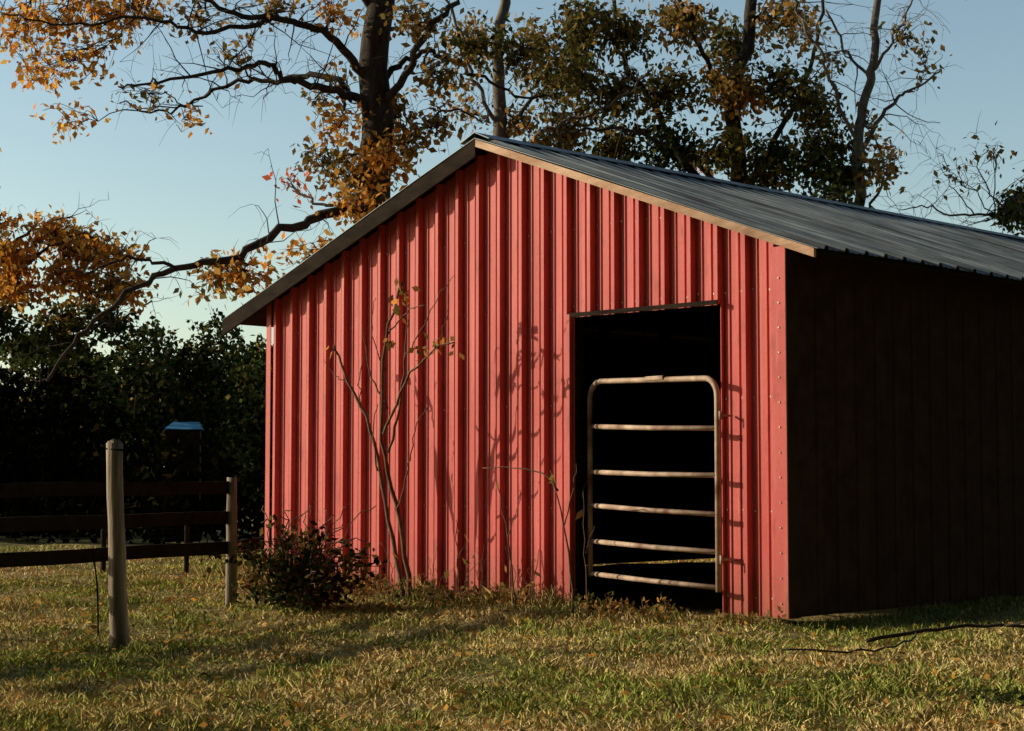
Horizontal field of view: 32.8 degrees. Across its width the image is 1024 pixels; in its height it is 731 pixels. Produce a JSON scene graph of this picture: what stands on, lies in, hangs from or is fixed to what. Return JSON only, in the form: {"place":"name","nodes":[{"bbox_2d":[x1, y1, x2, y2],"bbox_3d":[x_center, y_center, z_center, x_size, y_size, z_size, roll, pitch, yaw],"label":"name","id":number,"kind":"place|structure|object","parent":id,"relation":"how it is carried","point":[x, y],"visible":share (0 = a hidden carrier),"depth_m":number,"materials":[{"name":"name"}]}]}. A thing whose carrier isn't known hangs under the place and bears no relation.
{"place":"outdoors","nodes":[
{"label":"outdoors","id":0,"kind":"place"},
{"bbox_2d":[0,499,1023,730],"bbox_3d":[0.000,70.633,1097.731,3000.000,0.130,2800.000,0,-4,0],"label":"ground","id":1,"kind":"structure","parent":0,"point":[705,602],"depth_m":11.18,"materials":[{"name":"green plant"}]},
{"bbox_2d":[8,338,108,504],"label":"broadleaf tree","id":2,"kind":"object","parent":1,"relation":"on","point":[92,351],"visible":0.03,"depth_m":47.32,"materials":[{"name":"green plant"}]},
{"bbox_2d":[33,350,144,504],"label":"broadleaf tree","id":3,"kind":"object","parent":1,"relation":"on","point":[122,401],"visible":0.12,"depth_m":43.73,"materials":[{"name":"green plant"}]},
{"bbox_2d":[0,148,182,387],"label":"persimmon tree","id":4,"kind":"object","parent":1,"relation":"on","point":[19,261],"visible":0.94,"depth_m":25.81,"materials":[{"name":"orange plant"}]},
{"bbox_2d":[0,525,188,572],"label":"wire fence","id":5,"kind":"object","parent":1,"relation":"on","point":[186,540],"visible":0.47,"depth_m":17.11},
{"bbox_2d":[92,553,98,635],"bbox_3d":[-2.640,1.451,11.031,0.051,0.521,0.011,0,-4,0],"label":"thin stake","id":6,"kind":"object","parent":1,"relation":"on","point":[97,595],"visible":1,"depth_m":11.03,"materials":[{"name":"brown wood"}]},
{"bbox_2d":[0,355,226,474],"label":"distant tree line","id":7,"kind":"object","parent":1,"relation":"on","point":[10,371],"depth_m":59.31,"materials":[{"name":"green plant"}]},
{"bbox_2d":[101,439,129,650],"bbox_3d":[-2.338,1.096,10.246,0.190,1.332,0.122,0,-4,0],"label":"wooden fence post","id":8,"kind":"object","parent":1,"relation":"on","point":[118,618],"visible":0.94,"depth_m":10.22,"materials":[{"name":"brown wood"}]},
{"bbox_2d":[0,476,263,605],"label":"board fence","id":9,"kind":"object","parent":1,"relation":"on","point":[228,516],"visible":0.84,"depth_m":12.24,"materials":[{"name":"brown wood"}]},
{"bbox_2d":[0,332,271,543],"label":"thicket","id":10,"kind":"object","parent":1,"relation":"on","point":[66,453],"visible":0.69,"depth_m":27.85,"materials":[{"name":"green plant"}]},
{"bbox_2d":[92,315,213,506],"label":"broadleaf tree","id":11,"kind":"object","parent":1,"relation":"on","point":[143,375],"visible":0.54,"depth_m":45.32,"materials":[{"name":"green plant"}]},
{"bbox_2d":[164,422,203,541],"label":"blue roofed shed","id":12,"kind":"structure","parent":1,"relation":"on","point":[183,430],"depth_m":25.48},
{"bbox_2d":[172,307,255,508],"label":"broadleaf tree","id":13,"kind":"object","parent":1,"relation":"on","point":[204,390],"visible":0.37,"depth_m":46.61,"materials":[{"name":"green plant"}]},
{"bbox_2d":[211,333,273,498],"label":"broadleaf tree","id":14,"kind":"object","parent":1,"relation":"on","point":[242,430],"visible":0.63,"depth_m":44.39,"materials":[{"name":"green plant"}]},
{"bbox_2d":[0,0,587,418],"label":"autumn tree","id":15,"kind":"object","parent":1,"relation":"on","point":[368,178],"visible":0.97,"depth_m":24.03,"materials":[{"name":"orange plant"}]},
{"bbox_2d":[200,504,387,612],"bbox_3d":[-1.643,1.485,13.115,1.425,0.860,1.249,0,-4,0],"label":"bramble bush","id":16,"kind":"object","parent":1,"relation":"on","point":[293,585],"visible":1,"depth_m":13.00,"materials":[{"name":"green plant"}]},
{"bbox_2d":[324,345,404,598],"bbox_3d":[-1.242,0.871,14.418,0.940,2.119,0.139,-3,-5,40],"label":"young tree","id":17,"kind":"object","parent":1,"relation":"on","point":[386,509],"visible":0.97,"depth_m":14.34,"materials":[{"name":"brown plant"}]},
{"bbox_2d":[326,561,406,595],"bbox_3d":[-1.218,1.774,14.414,0.828,0.328,0.926,-3,-4,36],"label":"weed clump","id":18,"kind":"object","parent":1,"relation":"on","point":[364,589],"visible":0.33,"depth_m":14.28,"materials":[{"name":"green plant"}]},
{"bbox_2d":[380,542,397,601],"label":"dry stalk","id":19,"kind":"object","parent":1,"relation":"on","point":[392,572],"visible":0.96,"depth_m":13.80,"materials":[{"name":"brown plant"}]},
{"bbox_2d":[362,276,464,597],"bbox_3d":[-0.769,0.588,13.720,0.402,2.592,1.313,2,-4,-30],"label":"young tree","id":20,"kind":"object","parent":1,"relation":"on","point":[390,344],"visible":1,"depth_m":13.97,"materials":[{"name":"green plant"}]},
{"bbox_2d":[373,575,477,604],"bbox_3d":[-0.593,1.787,13.895,0.859,0.254,0.798,2,-4,-26],"label":"weed clump","id":21,"kind":"object","parent":1,"relation":"on","point":[415,591],"visible":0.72,"depth_m":13.78,"materials":[{"name":"green plant"}]},
{"bbox_2d":[428,543,438,603],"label":"dry stalk","id":22,"kind":"object","parent":1,"relation":"on","point":[433,570],"visible":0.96,"depth_m":13.72,"materials":[{"name":"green plant"}]},
{"bbox_2d":[438,565,459,595],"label":"dry stalk","id":23,"kind":"object","parent":1,"relation":"on","point":[446,574],"visible":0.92,"depth_m":13.50,"materials":[{"name":"green plant"}]},
{"bbox_2d":[415,579,505,606],"bbox_3d":[-0.390,1.781,13.529,0.647,0.230,0.903,2,-4,-30],"label":"weed clump","id":24,"kind":"object","parent":1,"relation":"on","point":[444,600],"visible":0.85,"depth_m":13.49,"materials":[{"name":"green plant"}]},
{"bbox_2d":[455,520,469,604],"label":"dry stalk","id":25,"kind":"object","parent":1,"relation":"on","point":[457,564],"visible":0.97,"depth_m":13.48,"materials":[{"name":"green plant"}]},
{"bbox_2d":[462,557,483,604],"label":"dry stalk","id":26,"kind":"object","parent":1,"relation":"on","point":[465,562],"visible":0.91,"depth_m":13.10,"materials":[{"name":"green plant"}]},
{"bbox_2d":[465,547,483,605],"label":"dry stalk","id":27,"kind":"object","parent":1,"relation":"on","point":[477,577],"visible":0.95,"depth_m":13.31,"materials":[{"name":"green plant"}]},
{"bbox_2d":[471,544,487,594],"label":"dry stalk","id":28,"kind":"object","parent":1,"relation":"on","point":[481,568],"visible":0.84,"depth_m":13.60,"materials":[{"name":"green plant"}]},
{"bbox_2d":[496,477,520,607],"bbox_3d":[-0.022,1.341,13.078,0.261,1.001,0.060,-3,-5,44],"label":"dry stalk","id":29,"kind":"object","parent":1,"relation":"on","point":[497,486],"visible":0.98,"depth_m":13.07,"materials":[{"name":"brown plant"}]},
{"bbox_2d":[501,546,515,603],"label":"dry stalk","id":30,"kind":"object","parent":1,"relation":"on","point":[505,567],"visible":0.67,"depth_m":13.36,"materials":[{"name":"brown plant"}]},
{"bbox_2d":[0,567,1023,730],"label":"fallen leaves","id":31,"kind":"object","parent":1,"relation":"on","point":[287,722],"depth_m":8.92,"materials":[{"name":"brown plant"}]},
{"bbox_2d":[463,581,579,606],"bbox_3d":[0.067,1.742,13.222,0.890,0.210,0.846,0,-4,0],"label":"weed clump","id":32,"kind":"object","parent":1,"relation":"on","point":[488,596],"visible":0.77,"depth_m":13.15,"materials":[{"name":"green plant"}]},
{"bbox_2d":[521,571,534,600],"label":"dry stalk","id":33,"kind":"object","parent":1,"relation":"on","point":[529,584],"visible":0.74,"depth_m":13.09,"materials":[{"name":"brown plant"}]},
{"bbox_2d":[517,551,541,609],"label":"dry stalk","id":34,"kind":"object","parent":1,"relation":"on","point":[536,573],"visible":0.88,"depth_m":12.82,"materials":[{"name":"brown plant"}]},
{"bbox_2d":[493,465,576,615],"bbox_3d":[0.109,1.275,12.835,0.855,1.102,0.141,-3,-4,36],"label":"dry stalk","id":35,"kind":"object","parent":1,"relation":"on","point":[550,478],"visible":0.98,"depth_m":12.69,"materials":[{"name":"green plant"}]},
{"bbox_2d":[410,0,660,158],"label":"autumn tree","id":36,"kind":"object","parent":1,"relation":"on","point":[588,16],"visible":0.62,"depth_m":26.24,"materials":[{"name":"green plant"}]},
{"bbox_2d":[575,494,593,615],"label":"dry stalk","id":37,"kind":"object","parent":1,"relation":"on","point":[579,515],"visible":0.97,"depth_m":12.57,"materials":[{"name":"brown plant"}]},
{"bbox_2d":[568,591,634,616],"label":"weed clump","id":38,"kind":"object","parent":1,"relation":"on","point":[599,601],"visible":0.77,"depth_m":12.53,"materials":[{"name":"green plant"}]},
{"bbox_2d":[221,132,1023,618],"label":"red barn","id":39,"kind":"structure","parent":1,"relation":"on","point":[861,366],"depth_m":13.65,"materials":[{"name":"red painted metal siding"},{"name":"galvanised steel"},{"name":"dark wood"}]},
{"bbox_2d":[582,375,733,591],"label":"metal gate","id":40,"kind":"structure","parent":39,"relation":"attached to","point":[716,474],"depth_m":12.57,"materials":[{"name":"silver metal"}]},
{"bbox_2d":[581,592,682,621],"bbox_3d":[0.834,1.674,11.896,0.697,0.238,0.908,0,-4,0],"label":"weed clump","id":41,"kind":"object","parent":1,"relation":"on","point":[626,609],"visible":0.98,"depth_m":12.06,"materials":[{"name":"green plant"}]},
{"bbox_2d":[522,0,870,193],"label":"autumn tree","id":42,"kind":"object","parent":1,"relation":"on","point":[736,90],"visible":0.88,"depth_m":25.54,"materials":[{"name":"green plant"}]},
{"bbox_2d":[713,605,786,629],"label":"weed clump","id":43,"kind":"object","parent":1,"relation":"on","point":[748,618],"visible":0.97,"depth_m":11.57,"materials":[{"name":"green plant"}]},
{"bbox_2d":[752,0,963,211],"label":"autumn tree","id":44,"kind":"object","parent":1,"relation":"on","point":[839,191],"visible":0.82,"depth_m":24.85,"materials":[{"name":"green plant"}]},
{"bbox_2d":[871,86,1023,235],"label":"autumn tree","id":45,"kind":"object","parent":1,"relation":"on","point":[1010,209],"visible":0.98,"depth_m":24.77,"materials":[{"name":"green plant"}]},
{"bbox_2d":[966,683,1023,709],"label":"weed clump","id":46,"kind":"object","parent":1,"relation":"on","point":[999,698],"visible":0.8,"depth_m":7.34,"materials":[{"name":"green plant"}]},
{"bbox_2d":[0,0,1023,445],"label":"sky","id":47,"kind":"structure","parent":0,"point":[189,192],"materials":[{"name":"blue"}]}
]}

